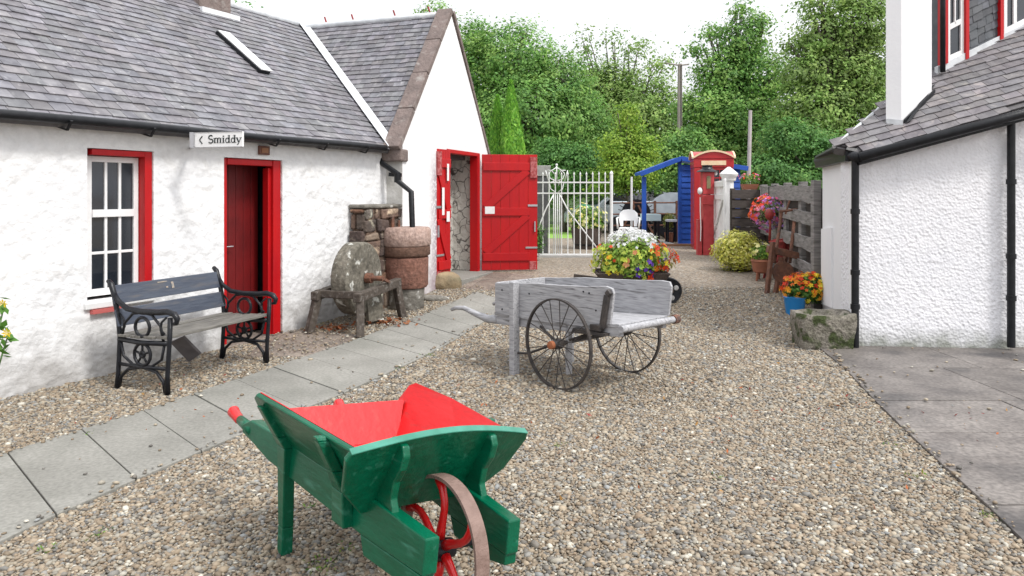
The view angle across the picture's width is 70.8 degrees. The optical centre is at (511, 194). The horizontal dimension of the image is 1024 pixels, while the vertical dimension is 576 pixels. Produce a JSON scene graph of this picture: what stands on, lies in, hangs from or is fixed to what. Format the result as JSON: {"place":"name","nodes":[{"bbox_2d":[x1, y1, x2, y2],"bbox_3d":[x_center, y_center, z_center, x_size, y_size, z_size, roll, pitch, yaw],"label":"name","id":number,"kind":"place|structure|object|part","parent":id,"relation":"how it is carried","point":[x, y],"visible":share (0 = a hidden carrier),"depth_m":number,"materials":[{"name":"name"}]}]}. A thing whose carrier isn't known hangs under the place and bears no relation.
{"place":"outdoors","nodes":[
{"label":"outdoors","id":0,"kind":"place"},
{"bbox_2d":[0,292,494,543],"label":"path","id":1,"kind":"structure","parent":0,"point":[120,450],"depth_m":4.77,"materials":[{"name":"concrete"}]},
{"bbox_2d":[460,273,533,290],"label":"barn paving","id":2,"kind":"structure","parent":0,"point":[490,280],"depth_m":11.08,"materials":[{"name":"grey stone"}]},
{"bbox_2d":[0,224,1023,575],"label":"gravel yard","id":3,"kind":"structure","parent":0,"point":[690,270],"depth_m":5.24,"materials":[{"name":"beige gravel"}]},
{"bbox_2d":[0,297,18,363],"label":"garden plant","id":4,"kind":"object","parent":3,"relation":"on","point":[8,336],"visible":1,"depth_m":4.34,"materials":[{"name":"green plant"}]},
{"bbox_2d":[172,335,201,361],"bbox_3d":[-2.867,1.361,6.335,0.113,0.284,0.290,0,0,10],"label":"loose plank","id":5,"kind":"object","parent":3,"relation":"on","point":[186,348],"visible":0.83,"depth_m":6.33,"materials":[{"name":"wood"}]},
{"bbox_2d":[106,266,277,395],"bbox_3d":[-2.691,1.114,6.164,0.763,0.875,1.170,0,0,21],"label":"bench","id":6,"kind":"object","parent":3,"relation":"on","point":[125,313],"visible":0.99,"depth_m":6.09,"materials":[{"name":"black metal"}]},
{"bbox_2d":[0,0,414,397],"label":"cottage","id":7,"kind":"structure","parent":3,"relation":"on","point":[107,107],"depth_m":6.92,"materials":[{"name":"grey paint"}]},
{"bbox_2d":[87,149,151,296],"bbox_3d":[-3.538,0.258,6.349,0.285,1.288,0.598,0,0,29],"label":"window frame","id":8,"kind":"structure","parent":7,"relation":"in","point":[119,182],"depth_m":6.36,"materials":[{"name":"red paint"}]},
{"bbox_2d":[189,131,243,148],"bbox_3d":[-2.791,-0.491,6.544,0.854,0.137,0.237,0,0,35],"label":"hanging sign","id":9,"kind":"object","parent":7,"relation":"attached to","point":[215,139],"visible":1,"depth_m":6.44,"materials":[{"name":"white paint"}]},
{"bbox_2d":[227,165,257,334],"bbox_3d":[-2.958,0.588,7.713,0.122,1.803,0.599,0,0,29],"label":"door","id":10,"kind":"structure","parent":7,"relation":"in","point":[242,181],"depth_m":7.79,"materials":[{"name":"red paint"}]},
{"bbox_2d":[258,146,269,154],"bbox_3d":[-2.632,-0.467,7.646,0.034,0.094,0.141,0,0,28],"label":"plaque","id":11,"kind":"object","parent":7,"relation":"attached to","point":[263,150],"visible":1,"depth_m":7.63,"materials":[{"name":"brown ceramic"}]},
{"bbox_2d":[246,329,355,356],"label":"doorstep paving","id":12,"kind":"structure","parent":3,"relation":"on","point":[302,337],"depth_m":7.40,"materials":[{"name":"grey gravel"}]},
{"bbox_2d":[304,242,406,337],"bbox_3d":[-1.763,1.044,8.290,0.732,1.001,1.169,0,0,17],"label":"grindstone","id":13,"kind":"object","parent":3,"relation":"on","point":[357,287],"visible":0.91,"depth_m":8.03,"materials":[{"name":"stone"},{"name":"weathered wood"},{"name":"iron"}]},
{"bbox_2d":[304,316,426,332],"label":"fallen leaves","id":14,"kind":"object","parent":3,"relation":"on","point":[389,319],"visible":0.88,"depth_m":8.16,"materials":[{"name":"brown plant"}]},
{"bbox_2d":[349,204,401,315],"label":"rubble pier","id":15,"kind":"structure","parent":3,"relation":"on","point":[370,223],"depth_m":8.89,"materials":[{"name":"brown stone"}]},
{"bbox_2d":[227,383,527,575],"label":"wheelbarrow","id":16,"kind":"object","parent":3,"relation":"on","point":[372,473],"visible":1,"depth_m":2.71,"materials":[{"name":"green paint"}]},
{"bbox_2d":[383,226,430,310],"bbox_3d":[-1.368,0.960,9.250,0.652,1.090,0.650,0,0,0],"label":"stone press","id":17,"kind":"object","parent":3,"relation":"on","point":[407,250],"visible":0.79,"depth_m":9.00,"materials":[{"name":"pink stone"}]},
{"bbox_2d":[300,7,537,293],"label":"barn","id":18,"kind":"structure","parent":3,"relation":"on","point":[406,81],"depth_m":10.88,"materials":[{"name":"paint"}]},
{"bbox_2d":[436,149,450,274],"bbox_3d":[-1.004,0.295,10.515,0.055,1.910,0.386,0,0,28],"label":"door leaf","id":19,"kind":"structure","parent":18,"relation":"in","point":[443,161],"depth_m":10.50,"materials":[{"name":"red paint"}]},
{"bbox_2d":[482,154,537,269],"bbox_3d":[-0.037,0.295,11.916,0.926,1.910,0.055,0,0,-7],"label":"door leaf","id":20,"kind":"structure","parent":18,"relation":"in","point":[509,182],"depth_m":11.91,"materials":[{"name":"red paint"}]},
{"bbox_2d":[435,271,461,289],"bbox_3d":[-0.965,1.273,10.498,0.464,0.296,0.300,5,-1,-14],"label":"boulder","id":21,"kind":"object","parent":3,"relation":"on","point":[448,279],"visible":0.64,"depth_m":10.37,"materials":[{"name":"beige stone"}]},
{"bbox_2d":[487,94,502,153],"bbox_3d":[-0.277,-0.318,13.896,0.697,3.259,0.699,0,0,0],"label":"conifer","id":22,"kind":"object","parent":3,"relation":"on","point":[494,129],"visible":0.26,"depth_m":13.78,"materials":[{"name":"green plant"}]},
{"bbox_2d":[496,79,526,154],"bbox_3d":[-0.010,-0.439,13.595,0.778,3.505,0.773,0,0,0],"label":"conifer","id":23,"kind":"object","parent":3,"relation":"on","point":[510,140],"visible":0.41,"depth_m":13.44,"materials":[{"name":"green plant"}]},
{"bbox_2d":[0,285,1023,409],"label":"gravel","id":24,"kind":"structure","parent":3,"relation":"on","point":[728,315],"depth_m":6.27,"materials":[{"name":"beige gravel"}]},
{"bbox_2d":[424,295,449,301],"bbox_3d":[-1.033,1.403,9.698,0.386,0.093,0.227,5,-1,-13],"label":"flat stone","id":25,"kind":"object","parent":24,"relation":"on","point":[431,298],"visible":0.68,"depth_m":9.61,"materials":[{"name":"grey stone"}]},
{"bbox_2d":[450,277,680,390],"bbox_3d":[0.356,1.128,6.356,1.022,0.864,2.176,0,0,-42],"label":"handcart","id":26,"kind":"object","parent":24,"relation":"on","point":[588,309],"visible":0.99,"depth_m":5.91,"materials":[{"name":"grey wood"}]},
{"bbox_2d":[36,320,996,574],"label":"weeds","id":27,"kind":"object","parent":3,"relation":"on","point":[327,560],"visible":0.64,"depth_m":3.24,"materials":[{"name":"green plant"}]},
{"bbox_2d":[75,357,1007,550],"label":"stray leaves","id":28,"kind":"object","parent":3,"relation":"on","point":[663,430],"visible":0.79,"depth_m":5.01,"materials":[{"name":"brown plant"}]},
{"bbox_2d":[537,219,547,258],"bbox_3d":[0.361,0.826,13.600,0.572,0.894,0.559,0,0,43],"label":"box bush","id":29,"kind":"object","parent":3,"relation":"on","point":[540,239],"visible":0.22,"depth_m":13.52,"materials":[{"name":"green plant"}]},
{"bbox_2d":[537,166,550,252],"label":"stone pillar","id":30,"kind":"structure","parent":3,"relation":"on","point":[540,169],"depth_m":15.27,"materials":[{"name":"stone"}]},
{"bbox_2d":[537,254,599,257],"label":"kerb","id":31,"kind":"structure","parent":3,"relation":"on","point":[565,256],"depth_m":14.26,"materials":[{"name":"stone"}]},
{"bbox_2d":[537,164,612,253],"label":"iron gate","id":32,"kind":"structure","parent":31,"relation":"on","point":[592,193],"depth_m":14.39,"materials":[{"name":"white metal"}]},
{"bbox_2d":[565,202,607,249],"bbox_3d":[1.674,0.715,16.675,0.980,1.071,1.061,0,0,-35],"label":"barrel planter","id":33,"kind":"object","parent":3,"relation":"on","point":[583,226],"visible":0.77,"depth_m":16.34,"materials":[{"name":"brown wood"}]},
{"bbox_2d":[560,189,665,230],"bbox_3d":[3.660,0.540,23.997,3.940,1.420,1.650,0,0,-10],"label":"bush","id":34,"kind":"object","parent":3,"relation":"on","point":[652,196],"visible":0.02,"depth_m":23.34,"materials":[{"name":"green plant"}]},
{"bbox_3d":[4.088,0.125,23.359,2.320,0.390,0.121,0,0,-10],"label":"side window","id":35,"kind":"part","parent":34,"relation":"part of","materials":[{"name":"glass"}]},
{"bbox_2d":[579,101,668,200],"bbox_3d":[3.569,-0.834,22.017,2.468,4.183,2.446,0,0,-40],"label":"young tree","id":36,"kind":"object","parent":3,"relation":"on","point":[626,156],"visible":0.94,"depth_m":21.69,"materials":[{"name":"green plant"}]},
{"bbox_2d":[574,268,681,302],"bbox_3d":[1.534,1.229,9.500,1.409,0.463,0.512,0,0,0],"label":"barrow planter","id":37,"kind":"object","parent":3,"relation":"on","point":[664,276],"visible":0.34,"depth_m":9.27,"materials":[{"name":"brown wood"}]},
{"bbox_2d":[589,226,679,279],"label":"mixed flowers","id":38,"kind":"object","parent":37,"relation":"in","point":[646,255],"visible":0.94,"depth_m":9.28,"materials":[{"name":"multicoloured plant"}]},
{"bbox_2d":[616,209,640,237],"bbox_3d":[2.850,0.811,17.629,0.604,0.883,0.628,0,0,10],"label":"plastic chair","id":39,"kind":"object","parent":3,"relation":"on","point":[628,215],"visible":0.88,"depth_m":17.86,"materials":[{"name":"white plastic"}]},
{"bbox_2d":[630,177,632,232],"bbox_3d":[3.156,0.393,19.000,0.111,1.714,0.111,0,0,-23],"label":"post","id":40,"kind":"object","parent":3,"relation":"on","point":[631,208],"visible":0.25,"depth_m":18.98,"materials":[{"name":"white paint"}]},
{"bbox_2d":[613,201,677,240],"bbox_3d":[3.520,0.710,19.200,1.809,1.080,0.060,0,0,0],"label":"rail fence","id":41,"kind":"object","parent":3,"relation":"on","point":[676,208],"visible":0.28,"depth_m":19.18,"materials":[{"name":"wood"}]},
{"bbox_2d":[662,213,675,242],"bbox_3d":[4.093,0.846,18.696,0.414,0.809,0.349,0,0,0],"label":"potted plant","id":42,"kind":"object","parent":3,"relation":"on","point":[669,216],"visible":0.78,"depth_m":18.61,"materials":[{"name":"green plant"}]},
{"bbox_2d":[666,62,688,136],"bbox_3d":[6.194,-1.843,26.994,0.857,6.187,0.229,0,0,0],"label":"utility pole","id":43,"kind":"object","parent":3,"relation":"on","point":[679,106],"visible":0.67,"depth_m":26.92,"materials":[{"name":"grey wood"}]},
{"bbox_2d":[628,120,737,197],"bbox_3d":[5.704,-0.598,24.043,4.484,3.728,2.573,0,0,0],"label":"dense tree","id":44,"kind":"object","parent":3,"relation":"on","point":[676,146],"visible":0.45,"depth_m":23.53,"materials":[{"name":"green plant"}]},
{"bbox_2d":[635,156,748,245],"bbox_3d":[4.414,0.188,18.225,2.646,2.224,1.750,0,0,0],"label":"shelter","id":45,"kind":"object","parent":3,"relation":"on","point":[684,205],"visible":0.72,"depth_m":17.58,"materials":[{"name":"blue paint"}]},
{"bbox_2d":[640,214,660,242],"bbox_3d":[3.540,0.860,18.400,0.440,0.720,0.500,0,0,0],"label":"table","id":46,"kind":"object","parent":45,"relation":"on","point":[656,218],"visible":0.66,"depth_m":18.17,"materials":[{"name":"grey plastic"}]},
{"bbox_2d":[665,219,676,241],"bbox_3d":[4.087,0.930,18.500,0.260,0.580,0.260,0,0,0],"label":"stool","id":47,"kind":"object","parent":45,"relation":"on","point":[667,221],"visible":1,"depth_m":18.38,"materials":[{"name":"white plastic"}]},
{"bbox_2d":[696,165,717,254],"bbox_3d":[4.040,0.325,14.900,0.440,1.870,0.433,0,0,0],"label":"petrol pump","id":48,"kind":"object","parent":3,"relation":"on","point":[704,232],"visible":1,"depth_m":14.79,"materials":[{"name":"red paint"}]},
{"bbox_2d":[688,150,735,249],"bbox_3d":[4.611,0.134,16.650,0.960,2.272,0.960,0,0,9],"label":"telephone box","id":49,"kind":"object","parent":3,"relation":"on","point":[720,161],"visible":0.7,"depth_m":16.27,"materials":[{"name":"red metal"}]},
{"bbox_2d":[700,167,726,196],"bbox_3d":[4.553,0.270,16.260,0.580,1.760,0.030,0,0,9],"label":"door","id":50,"kind":"structure","parent":49,"relation":"in","point":[717,177],"depth_m":16.24,"materials":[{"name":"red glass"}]},
{"bbox_2d":[651,0,797,189],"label":"broadleaf tree","id":51,"kind":"object","parent":3,"relation":"on","point":[733,91],"visible":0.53,"depth_m":28.33,"materials":[{"name":"green plant"}]},
{"bbox_2d":[720,167,737,237],"bbox_3d":[4.185,0.420,13.900,0.350,1.900,0.350,0,0,0],"label":"gatepost","id":52,"kind":"object","parent":3,"relation":"on","point":[730,174],"visible":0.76,"depth_m":13.82,"materials":[{"name":"white paint"}]},
{"bbox_2d":[711,178,725,250],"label":"white gate","id":53,"kind":"structure","parent":52,"relation":"attached to","point":[719,194],"depth_m":14.09,"materials":[{"name":"paint"}]},
{"bbox_2d":[709,227,766,271],"bbox_3d":[3.778,0.950,12.048,0.853,0.804,0.849,0,0,44],"label":"golden shrub","id":54,"kind":"object","parent":3,"relation":"on","point":[734,253],"visible":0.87,"depth_m":11.84,"materials":[{"name":"yellow plant"}]},
{"bbox_2d":[730,188,765,243],"bbox_3d":[4.313,0.730,13.135,0.641,1.680,0.130,0,0,0],"label":"dark fence","id":55,"kind":"object","parent":3,"relation":"on","point":[741,202],"visible":0.36,"depth_m":13.10,"materials":[{"name":"black wood"}]},
{"bbox_2d":[738,173,760,189],"bbox_3d":[4.390,-0.246,13.304,0.417,0.313,0.236,0,0,0],"label":"window box","id":56,"kind":"object","parent":55,"relation":"on","point":[748,186],"visible":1,"depth_m":13.24,"materials":[{"name":"ceramic"}]},
{"bbox_2d":[747,110,751,183],"bbox_3d":[6.241,-0.483,19.000,0.189,3.469,0.118,0,0,0],"label":"pole","id":57,"kind":"object","parent":3,"relation":"on","point":[749,141],"visible":0.44,"depth_m":18.96,"materials":[{"name":"white metal"}]},
{"bbox_2d":[748,242,769,280],"bbox_3d":[3.823,1.032,11.099,0.387,0.599,0.344,0,0,0],"label":"flower pot","id":58,"kind":"object","parent":3,"relation":"on","point":[759,263],"visible":0.83,"depth_m":11.01,"materials":[{"name":"ceramic"}]},
{"bbox_2d":[763,209,788,277],"bbox_3d":[4.135,0.786,11.166,0.488,1.134,0.317,0,0,0],"label":"hand pump","id":59,"kind":"object","parent":3,"relation":"on","point":[769,214],"visible":0.41,"depth_m":11.13,"materials":[{"name":"red paint"}]},
{"bbox_2d":[764,200,798,293],"bbox_3d":[3.831,0.748,10.251,0.604,1.328,0.436,0,0,0],"label":"sack barrow","id":60,"kind":"object","parent":3,"relation":"on","point":[780,269],"visible":0.78,"depth_m":10.11,"materials":[{"name":"brown wood"},{"name":"iron"}]},
{"bbox_2d":[759,180,822,308],"bbox_3d":[4.225,0.735,11.051,0.177,1.830,4.462,0,0,10],"label":"board fence","id":61,"kind":"object","parent":3,"relation":"on","point":[806,201],"visible":0.5,"depth_m":9.95,"materials":[{"name":"weathered grey wood"}]},
{"bbox_2d":[748,185,782,232],"bbox_3d":[4.127,0.236,11.608,0.576,0.776,0.584,0,0,-37],"label":"hanging basket","id":62,"kind":"object","parent":61,"relation":"hanging from","point":[760,209],"visible":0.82,"depth_m":11.49,"materials":[{"name":"pink plant"}]},
{"bbox_2d":[734,110,848,189],"bbox_3d":[8.457,-0.598,20.959,4.938,3.712,2.964,0,0,0],"label":"dense tree","id":63,"kind":"object","parent":3,"relation":"on","point":[802,147],"visible":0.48,"depth_m":20.56,"materials":[{"name":"green plant"}]},
{"bbox_2d":[779,271,822,314],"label":"marigolds","id":64,"kind":"object","parent":3,"relation":"on","point":[805,288],"visible":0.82,"depth_m":8.82,"materials":[{"name":"orange plant"}]},
{"bbox_2d":[744,0,885,185],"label":"broadleaf tree","id":65,"kind":"object","parent":3,"relation":"on","point":[837,77],"visible":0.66,"depth_m":24.45,"materials":[{"name":"green plant"}]},
{"bbox_2d":[231,0,885,129],"label":"sky","id":66,"kind":"structure","parent":0,"point":[669,20],"materials":[{"name":"white"}]},
{"bbox_2d":[548,224,571,237],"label":"lawn","id":67,"kind":"structure","parent":0,"point":[564,234],"depth_m":23.25,"materials":[{"name":"green plant"}]},
{"bbox_2d":[234,0,262,7],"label":"broadleaf tree","id":68,"kind":"object","parent":67,"relation":"on","point":[248,2],"depth_m":26.09,"materials":[{"name":"green plant"}]},
{"bbox_2d":[457,10,623,212],"bbox_3d":[0.746,-3.052,27.710,7.870,8.612,5.587,0,0,0],"label":"broadleaf tree","id":69,"kind":"object","parent":67,"relation":"on","point":[551,102],"visible":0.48,"depth_m":27.07,"materials":[{"name":"green plant"}]},
{"bbox_2d":[527,135,604,231],"bbox_3d":[1.768,-0.373,23.933,3.537,3.269,2.832,0,0,21],"label":"dense tree","id":70,"kind":"object","parent":67,"relation":"on","point":[564,157],"visible":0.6,"depth_m":23.48,"materials":[{"name":"green plant"}]},
{"bbox_2d":[548,199,589,223],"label":"field","id":71,"kind":"structure","parent":0,"point":[551,214],"depth_m":36.17,"materials":[{"name":"green plant"}]},
{"bbox_2d":[413,0,468,48],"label":"broadleaf tree","id":72,"kind":"object","parent":71,"relation":"on","point":[435,8],"visible":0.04,"depth_m":35.67,"materials":[{"name":"green plant"}]},
{"bbox_2d":[563,18,695,199],"bbox_3d":[5.385,-3.735,35.105,8.527,9.409,6.517,0,0,0],"label":"broadleaf tree","id":73,"kind":"object","parent":71,"relation":"on","point":[624,90],"visible":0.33,"depth_m":34.30,"materials":[{"name":"green plant"}]},
{"bbox_2d":[618,196,653,236],"bbox_3d":[3.376,0.647,19.567,1.144,1.229,0.105,0,0,0],"label":"hay rake","id":74,"kind":"object","parent":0,"point":[637,208],"visible":0.38,"depth_m":19.58,"materials":[{"name":"black metal"}]},
{"bbox_2d":[607,186,677,237],"bbox_3d":[4.089,0.500,20.869,2.509,1.500,1.700,0,0,15],"label":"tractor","id":75,"kind":"object","parent":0,"point":[667,207],"visible":0.41,"depth_m":20.01,"materials":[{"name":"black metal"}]},
{"bbox_2d":[821,346,1023,543],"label":"paving","id":76,"kind":"structure","parent":0,"point":[971,377],"depth_m":5.24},
{"bbox_2d":[790,308,856,349],"bbox_3d":[3.143,1.375,7.282,0.578,0.395,0.360,0,0,4],"label":"stone trough","id":77,"kind":"object","parent":76,"relation":"on","point":[815,329],"visible":0.88,"depth_m":7.13,"materials":[{"name":"grey stone"}]},
{"bbox_2d":[813,0,1023,347],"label":"house","id":78,"kind":"structure","parent":76,"relation":"on","point":[922,230],"depth_m":7.23,"materials":[{"name":"white paint"}]},
{"bbox_2d":[948,0,963,60],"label":"window","id":79,"kind":"structure","parent":78,"relation":"in","point":[955,7],"depth_m":7.75,"materials":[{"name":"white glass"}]},
{"bbox_2d":[1004,0,1023,32],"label":"dormer window","id":80,"kind":"structure","parent":78,"relation":"in","point":[1013,9],"depth_m":7.88,"materials":[{"name":"white glass"}]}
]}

